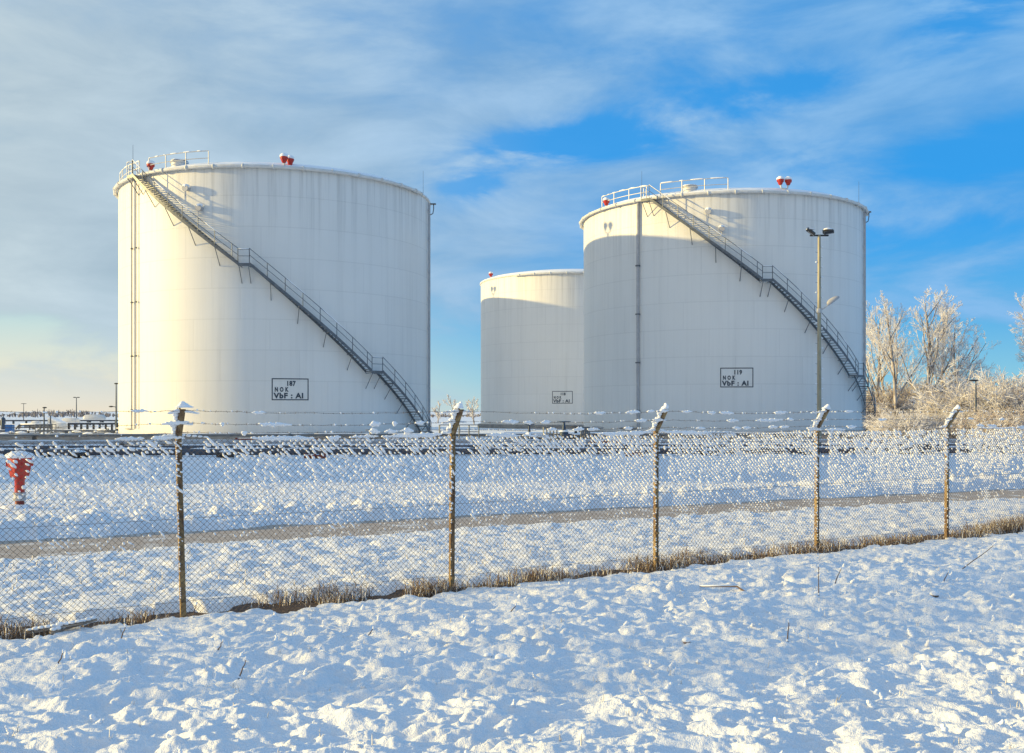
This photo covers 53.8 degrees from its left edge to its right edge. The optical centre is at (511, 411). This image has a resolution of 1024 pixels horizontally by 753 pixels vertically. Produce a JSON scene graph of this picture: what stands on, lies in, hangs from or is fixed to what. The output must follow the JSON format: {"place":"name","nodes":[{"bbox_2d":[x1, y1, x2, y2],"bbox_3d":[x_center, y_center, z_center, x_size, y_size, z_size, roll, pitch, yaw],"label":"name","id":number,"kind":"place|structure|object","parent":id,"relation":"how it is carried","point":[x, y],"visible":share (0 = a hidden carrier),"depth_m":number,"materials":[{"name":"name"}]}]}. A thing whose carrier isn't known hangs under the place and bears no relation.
{"place":"outdoors","nodes":[
{"label":"outdoors","id":0,"kind":"place"},
{"bbox_2d":[15,423,52,429],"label":"pipe bridge","id":1,"kind":"structure","parent":0,"point":[28,425],"depth_m":103.95,"materials":[{"name":"black metal"}]},
{"bbox_2d":[46,416,67,429],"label":"pump house","id":2,"kind":"structure","parent":0,"point":[54,420],"depth_m":117.40,"materials":[{"name":"white paint"}]},
{"bbox_2d":[0,436,439,444],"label":"bund wall","id":3,"kind":"structure","parent":0,"point":[107,438],"depth_m":71.35,"materials":[{"name":"concrete"}]},
{"bbox_2d":[0,530,1020,639],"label":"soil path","id":4,"kind":"structure","parent":0,"point":[280,610],"depth_m":12.75,"materials":[{"name":"brown soil"}]},
{"bbox_2d":[0,513,1023,639],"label":"dry grass","id":5,"kind":"structure","parent":4,"relation":"on","point":[431,588],"depth_m":14.89,"materials":[{"name":"brown plant"}]},
{"bbox_2d":[0,412,1023,752],"bbox_3d":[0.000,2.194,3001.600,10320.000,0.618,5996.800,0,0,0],"label":"snow ground","id":6,"kind":"structure","parent":0,"point":[396,698],"depth_m":10.76,"materials":[{"name":"white snow"}]},
{"bbox_2d":[1,416,5,429],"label":"pressure vessel","id":7,"kind":"object","parent":6,"relation":"on","point":[3,421],"visible":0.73,"depth_m":109.80,"materials":[{"name":"blue paint"}]},
{"bbox_2d":[5,424,14,431],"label":"equipment cabinet","id":8,"kind":"object","parent":6,"relation":"on","point":[10,427],"visible":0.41,"depth_m":91.75,"materials":[{"name":"blue metal"}]},
{"bbox_2d":[0,451,34,509],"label":"fire hydrant","id":9,"kind":"object","parent":6,"relation":"on","point":[20,478],"visible":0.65,"depth_m":24.44,"materials":[{"name":"red metal"}]},
{"bbox_2d":[16,429,29,433],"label":"pump unit","id":10,"kind":"object","parent":6,"relation":"on","point":[22,432],"visible":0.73,"depth_m":83.89,"materials":[{"name":"white metal"}]},
{"bbox_2d":[42,407,46,423],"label":"yard lamp","id":11,"kind":"object","parent":6,"relation":"on","point":[44,415],"visible":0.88,"depth_m":92.96,"materials":[{"name":"grey metal"}]},
{"bbox_2d":[35,424,55,433],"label":"pipe walkway","id":12,"kind":"structure","parent":6,"relation":"on","point":[44,430],"depth_m":71.62,"materials":[{"name":"metal"}]},
{"bbox_2d":[25,620,83,634],"bbox_3d":[-4.949,2.332,10.899,0.602,0.142,0.092,0,0,-8],"label":"wooden plank","id":13,"kind":"object","parent":6,"relation":"on","point":[36,629],"visible":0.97,"depth_m":10.88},
{"bbox_2d":[0,432,115,433],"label":"pipeline","id":14,"kind":"object","parent":6,"relation":"on","point":[62,432],"visible":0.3,"depth_m":86.59,"materials":[{"name":"black metal"}]},
{"bbox_2d":[0,429,117,431],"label":"pipeline","id":15,"kind":"object","parent":6,"relation":"on","point":[68,430],"visible":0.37,"depth_m":100.59,"materials":[{"name":"black metal"}]},
{"bbox_2d":[0,420,117,424],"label":"pipeline","id":16,"kind":"object","parent":6,"relation":"on","point":[13,421],"visible":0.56,"depth_m":170.34,"materials":[{"name":"black metal"}]},
{"bbox_2d":[53,422,67,429],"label":"horizontal tank","id":17,"kind":"object","parent":6,"relation":"on","point":[62,425],"visible":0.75,"depth_m":111.72,"materials":[{"name":"white metal"}]},
{"bbox_2d":[62,418,79,425],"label":"horizontal tank","id":18,"kind":"object","parent":6,"relation":"on","point":[71,419],"visible":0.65,"depth_m":149.62,"materials":[{"name":"white paint"}]},
{"bbox_2d":[49,616,96,633],"bbox_3d":[-4.787,2.330,11.000,0.498,0.130,0.090,0,0,-44],"label":"wooden plank","id":19,"kind":"object","parent":6,"relation":"on","point":[56,629],"visible":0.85,"depth_m":10.95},
{"bbox_2d":[69,450,84,457],"bbox_3d":[-21.778,2.159,50.500,0.720,0.482,0.420,0,0,0],"label":"gate valve","id":20,"kind":"object","parent":6,"relation":"on","point":[80,453],"visible":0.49,"depth_m":50.39,"materials":[{"name":"black metal"}]},
{"bbox_2d":[67,422,117,429],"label":"pipeline","id":21,"kind":"object","parent":6,"relation":"on","point":[90,423],"visible":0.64,"depth_m":128.52,"materials":[{"name":"black metal"}]},
{"bbox_2d":[83,414,105,421],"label":"horizontal tank","id":22,"kind":"object","parent":6,"relation":"on","point":[94,417],"visible":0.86,"depth_m":209.46,"materials":[{"name":"white metal"}]},
{"bbox_2d":[98,427,109,431],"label":"pump unit","id":23,"kind":"object","parent":6,"relation":"on","point":[101,430],"visible":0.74,"depth_m":95.89,"materials":[{"name":"metal"}]},
{"bbox_2d":[109,383,117,430],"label":"yard lamp","id":24,"kind":"object","parent":6,"relation":"on","point":[115,406],"visible":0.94,"depth_m":89.94,"materials":[{"name":"grey metal"}]},
{"bbox_2d":[216,450,233,458],"bbox_3d":[-14.332,2.161,50.408,0.840,0.477,0.507,0,0,0],"label":"gate valve","id":25,"kind":"object","parent":6,"relation":"on","point":[224,452],"visible":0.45,"depth_m":50.26,"materials":[{"name":"black metal"}]},
{"bbox_2d":[238,656,246,678],"bbox_3d":[-2.472,2.362,9.226,0.102,0.227,0.020,0,0,-37],"label":"dead stalk","id":26,"kind":"object","parent":6,"relation":"on","point":[242,667],"visible":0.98,"depth_m":9.23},
{"bbox_2d":[235,438,317,439],"bbox_3d":[-13.829,1.981,59.500,4.981,0.838,0.235,0,0,0],"label":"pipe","id":27,"kind":"object","parent":6,"relation":"on","point":[256,439],"visible":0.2,"depth_m":59.43,"materials":[{"name":"black metal"}]},
{"bbox_2d":[304,453,325,458],"bbox_3d":[-9.824,2.280,50.300,1.043,0.369,0.369,0,0,0],"label":"red pipe","id":28,"kind":"object","parent":6,"relation":"on","point":[315,456],"visible":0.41,"depth_m":50.20,"materials":[{"name":"black metal"}]},
{"bbox_2d":[440,424,483,443],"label":"pipe walkway","id":29,"kind":"structure","parent":6,"relation":"on","point":[459,431],"depth_m":66.36,"materials":[{"name":"metal"}]},
{"bbox_2d":[0,433,953,444],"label":"pipeline","id":30,"kind":"object","parent":6,"relation":"on","point":[34,436],"visible":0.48,"depth_m":67.06,"materials":[{"name":"metal"}]},
{"bbox_2d":[484,652,491,656],"bbox_3d":[-0.237,2.411,9.933,0.082,0.068,0.070,0,0,0],"label":"field stone","id":31,"kind":"object","parent":6,"relation":"on","point":[487,654],"visible":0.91,"depth_m":9.91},
{"bbox_2d":[495,653,507,659],"bbox_3d":[-0.103,2.382,9.707,0.130,0.103,0.117,0,0,0],"label":"field stone","id":32,"kind":"object","parent":6,"relation":"on","point":[501,656],"visible":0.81,"depth_m":9.67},
{"bbox_2d":[0,401,1023,638],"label":"chain link fence","id":33,"kind":"object","parent":6,"relation":"on","point":[179,422],"visible":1,"depth_m":14.14,"materials":[{"name":"metal"}]},
{"bbox_2d":[0,446,1023,456],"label":"pipeline","id":34,"kind":"object","parent":6,"relation":"on","point":[197,451],"visible":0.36,"depth_m":53.20,"materials":[{"name":"black metal"}]},
{"bbox_2d":[0,439,1023,444],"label":"pipeline","id":35,"kind":"object","parent":6,"relation":"on","point":[201,442],"visible":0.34,"depth_m":58.48,"materials":[{"name":"grey paint"}]},
{"bbox_2d":[0,442,1023,454],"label":"pipeline","id":36,"kind":"object","parent":6,"relation":"on","point":[184,446],"visible":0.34,"depth_m":54.94,"materials":[{"name":"black metal"}]},
{"bbox_2d":[6,537,1019,752],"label":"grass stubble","id":37,"kind":"object","parent":6,"relation":"on","point":[140,724],"depth_m":8.76,"materials":[{"name":"brown plant"}]},
{"bbox_2d":[524,424,533,438],"bbox_3d":[1.100,1.612,63.999,0.720,1.577,0.658,0,0,0],"label":"gate valve","id":38,"kind":"object","parent":6,"relation":"on","point":[529,432],"visible":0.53,"depth_m":63.87,"materials":[{"name":"blue paint"}]},
{"bbox_2d":[543,427,559,443],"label":"pipe walkway","id":39,"kind":"structure","parent":6,"relation":"on","point":[550,431],"depth_m":62.60,"materials":[{"name":"metal"}]},
{"bbox_2d":[557,421,571,443],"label":"gate valve","id":40,"kind":"object","parent":6,"relation":"on","point":[563,431],"visible":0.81,"depth_m":65.82,"materials":[{"name":"blue paint"}]},
{"bbox_2d":[569,426,580,443],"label":"gate valve","id":41,"kind":"object","parent":6,"relation":"on","point":[575,433],"visible":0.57,"depth_m":65.84,"materials":[{"name":"black metal"}]},
{"bbox_2d":[579,427,589,443],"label":"pipe walkway","id":42,"kind":"structure","parent":6,"relation":"on","point":[583,432],"depth_m":59.60,"materials":[{"name":"metal"}]},
{"bbox_2d":[625,451,642,456],"bbox_3d":[6.370,2.240,52.600,0.922,0.369,0.369,0,0,0],"label":"red pipe","id":43,"kind":"object","parent":6,"relation":"on","point":[633,453],"visible":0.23,"depth_m":52.50,"materials":[{"name":"black metal"}]},
{"bbox_2d":[682,637,690,643],"bbox_3d":[1.817,2.389,10.493,0.095,0.074,0.084,0,0,0],"label":"field stone","id":44,"kind":"object","parent":6,"relation":"on","point":[685,640],"visible":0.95,"depth_m":10.47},
{"bbox_2d":[504,432,871,439],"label":"bund wall","id":45,"kind":"structure","parent":6,"relation":"on","point":[666,437],"depth_m":77.85,"materials":[{"name":"concrete"}]},
{"bbox_2d":[700,448,717,455],"bbox_3d":[10.547,2.187,54.021,0.960,0.425,0.602,0,0,0],"label":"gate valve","id":46,"kind":"object","parent":6,"relation":"on","point":[708,451],"visible":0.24,"depth_m":53.85,"materials":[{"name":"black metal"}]},
{"bbox_2d":[699,585,744,590],"bbox_3d":[2.861,2.386,13.620,0.644,0.095,0.121,0,0,23],"label":"fallen twig","id":47,"kind":"object","parent":6,"relation":"on","point":[721,586],"visible":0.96,"depth_m":13.63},
{"bbox_2d":[818,564,818,594],"bbox_3d":[3.911,2.190,12.864,0.024,0.470,0.070,0,0,14],"label":"dead stalk","id":48,"kind":"object","parent":6,"relation":"on","point":[818,579],"visible":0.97,"depth_m":12.87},
{"bbox_2d":[806,227,838,443],"bbox_3d":[18.444,-4.287,60.000,2.017,13.374,0.600,0,0,0],"label":"floodlight mast","id":49,"kind":"object","parent":6,"relation":"on","point":[825,232],"visible":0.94,"depth_m":59.91,"materials":[{"name":"metal"}]},
{"bbox_2d":[930,591,938,596],"bbox_3d":[5.429,2.356,12.957,0.118,0.098,0.103,0,0,0],"label":"field stone","id":50,"kind":"object","parent":6,"relation":"on","point":[934,593],"visible":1,"depth_m":12.92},
{"bbox_2d":[969,379,978,414],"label":"yard lamp","id":51,"kind":"object","parent":6,"relation":"on","point":[975,393],"visible":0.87,"depth_m":69.46,"materials":[{"name":"grey metal"}]},
{"bbox_2d":[962,544,994,568],"bbox_3d":[6.976,2.202,15.138,0.564,0.417,0.022,0,0,-5],"label":"dead stalk","id":52,"kind":"object","parent":6,"relation":"on","point":[977,557],"visible":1,"depth_m":15.13,"materials":[{"name":"plant"}]},
{"bbox_2d":[0,488,1023,558],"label":"road","id":53,"kind":"structure","parent":0,"point":[219,537],"depth_m":21.43,"materials":[{"name":"grey asphalt"}]},
{"bbox_2d":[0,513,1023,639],"bbox_3d":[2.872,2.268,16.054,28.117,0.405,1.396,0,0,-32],"label":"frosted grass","id":54,"kind":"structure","parent":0,"point":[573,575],"depth_m":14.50,"materials":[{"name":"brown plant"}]},
{"bbox_2d":[0,0,1023,411],"label":"sky","id":55,"kind":"structure","parent":0,"point":[516,119],"materials":[{"name":"blue"}]},
{"label":"ground","id":56,"kind":"structure","parent":0,"visible":0},
{"bbox_2d":[0,409,480,417],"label":"wood","id":57,"kind":"object","parent":56,"relation":"on","point":[54,414],"visible":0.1,"depth_m":419.47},
{"bbox_2d":[113,150,435,433],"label":"storage tank","id":58,"kind":"object","parent":56,"relation":"on","point":[272,289],"visible":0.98,"depth_m":78.28,"materials":[{"name":"white metal"}]},
{"bbox_2d":[432,401,440,422],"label":"frosted tree","id":59,"kind":"object","parent":56,"relation":"on","point":[436,412],"visible":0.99,"depth_m":199.85,"materials":[{"name":"white plant"}]},
{"bbox_2d":[442,394,456,416],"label":"frosted tree","id":60,"kind":"object","parent":56,"relation":"on","point":[454,400],"visible":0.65,"depth_m":190.07,"materials":[{"name":"white plant"}]},
{"bbox_2d":[466,396,479,423],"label":"frosted tree","id":61,"kind":"object","parent":56,"relation":"on","point":[471,410],"visible":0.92,"depth_m":185.20,"materials":[{"name":"white plant"}]},
{"bbox_2d":[479,269,583,428],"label":"storage tank","id":62,"kind":"object","parent":56,"relation":"on","point":[532,341],"visible":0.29,"depth_m":137.30,"materials":[{"name":"white metal"}]},
{"bbox_2d":[579,176,875,431],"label":"storage tank","id":63,"kind":"object","parent":56,"relation":"on","point":[704,300],"visible":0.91,"depth_m":87.24,"materials":[{"name":"white metal"}]},
{"bbox_2d":[866,298,909,415],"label":"frosted tree","id":64,"kind":"object","parent":56,"relation":"on","point":[868,366],"visible":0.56,"depth_m":119.72,"materials":[{"name":"white plant"}]},
{"bbox_2d":[866,390,910,430],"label":"frosted shrub","id":65,"kind":"object","parent":56,"relation":"on","point":[878,408],"visible":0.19,"depth_m":117.67,"materials":[{"name":"beige plant"}]},
{"bbox_2d":[866,399,914,424],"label":"frosted shrub","id":66,"kind":"object","parent":56,"relation":"on","point":[887,408],"visible":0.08,"depth_m":117.62,"materials":[{"name":"beige plant"}]},
{"bbox_2d":[866,320,922,393],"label":"frosted tree","id":67,"kind":"object","parent":56,"relation":"on","point":[905,360],"visible":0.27,"depth_m":123.69,"materials":[{"name":"white plant"}]},
{"bbox_2d":[866,377,922,413],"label":"frosted shrub","id":68,"kind":"object","parent":56,"relation":"on","point":[905,390],"visible":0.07,"depth_m":119.22,"materials":[{"name":"beige plant"}]},
{"bbox_2d":[862,407,927,438],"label":"frosted shrub","id":69,"kind":"object","parent":56,"relation":"on","point":[886,417],"visible":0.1,"depth_m":71.83,"materials":[{"name":"beige plant"}]},
{"bbox_2d":[866,291,927,418],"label":"frosted tree","id":70,"kind":"object","parent":56,"relation":"on","point":[895,325],"visible":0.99,"depth_m":115.82,"materials":[{"name":"white plant"}]},
{"bbox_2d":[867,388,936,418],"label":"frosted shrub","id":71,"kind":"object","parent":56,"relation":"on","point":[887,398],"visible":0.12,"depth_m":118.12,"materials":[{"name":"beige plant"}]},
{"bbox_2d":[865,408,942,438],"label":"frosted shrub","id":72,"kind":"object","parent":56,"relation":"on","point":[903,423],"visible":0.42,"depth_m":69.42,"materials":[{"name":"beige plant"}]},
{"bbox_2d":[891,393,932,417],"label":"frosted shrub","id":73,"kind":"object","parent":56,"relation":"on","point":[910,405],"visible":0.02,"depth_m":116.90,"materials":[{"name":"beige plant"}]},
{"bbox_2d":[868,374,964,410],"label":"frosted shrub","id":74,"kind":"object","parent":56,"relation":"on","point":[909,388],"visible":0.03,"depth_m":120.71,"materials":[{"name":"beige plant"}]},
{"bbox_2d":[903,408,948,425],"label":"frosted shrub","id":75,"kind":"object","parent":56,"relation":"on","point":[929,416],"visible":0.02,"depth_m":72.41,"materials":[{"name":"beige plant"}]},
{"bbox_2d":[901,383,973,411],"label":"frosted shrub","id":76,"kind":"object","parent":56,"relation":"on","point":[933,392],"visible":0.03,"depth_m":118.90,"materials":[{"name":"beige plant"}]},
{"bbox_2d":[873,284,1003,399],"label":"frosted tree","id":77,"kind":"object","parent":56,"relation":"on","point":[931,362],"visible":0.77,"depth_m":117.68,"materials":[{"name":"white plant"}]},
{"bbox_2d":[897,392,990,420],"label":"frosted shrub","id":78,"kind":"object","parent":56,"relation":"on","point":[947,406],"visible":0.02,"depth_m":74.22,"materials":[{"name":"beige plant"}]},
{"bbox_2d":[917,408,988,438],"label":"frosted shrub","id":79,"kind":"object","parent":56,"relation":"on","point":[942,423],"visible":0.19,"depth_m":69.57,"materials":[{"name":"beige plant"}]},
{"bbox_2d":[908,373,997,394],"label":"frosted shrub","id":80,"kind":"object","parent":56,"relation":"on","point":[944,381],"visible":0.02,"depth_m":127.55,"materials":[{"name":"beige plant"}]},
{"bbox_2d":[923,312,983,390],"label":"frosted tree","id":81,"kind":"object","parent":56,"relation":"on","point":[965,354],"visible":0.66,"depth_m":119.09,"materials":[{"name":"brown plant"}]},
{"bbox_2d":[914,296,1000,386],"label":"frosted tree","id":82,"kind":"object","parent":56,"relation":"on","point":[951,313],"visible":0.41,"depth_m":122.44,"materials":[{"name":"white plant"}]},
{"bbox_2d":[900,363,1023,418],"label":"frosted shrub","id":83,"kind":"object","parent":56,"relation":"on","point":[960,403],"visible":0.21,"depth_m":73.84,"materials":[{"name":"beige plant"}]},
{"bbox_2d":[932,371,1023,419],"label":"frosted shrub","id":84,"kind":"object","parent":56,"relation":"on","point":[1004,391],"visible":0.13,"depth_m":71.36,"materials":[{"name":"beige plant"}]},
{"bbox_2d":[951,408,1021,438],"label":"frosted shrub","id":85,"kind":"object","parent":56,"relation":"on","point":[965,423],"visible":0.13,"depth_m":67.66,"materials":[{"name":"beige plant"}]},
{"bbox_2d":[963,377,1023,420],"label":"frosted shrub","id":86,"kind":"object","parent":56,"relation":"on","point":[978,403],"visible":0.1,"depth_m":70.04,"materials":[{"name":"beige plant"}]},
{"bbox_2d":[966,405,1023,443],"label":"frosted shrub","id":87,"kind":"object","parent":56,"relation":"on","point":[1019,422],"visible":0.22,"depth_m":65.62,"materials":[{"name":"beige plant"}]},
{"bbox_2d":[1007,292,1023,365],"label":"frosted tree","id":88,"kind":"object","parent":56,"relation":"on","point":[1022,340],"visible":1,"depth_m":116.65,"materials":[{"name":"white plant"}]}
]}

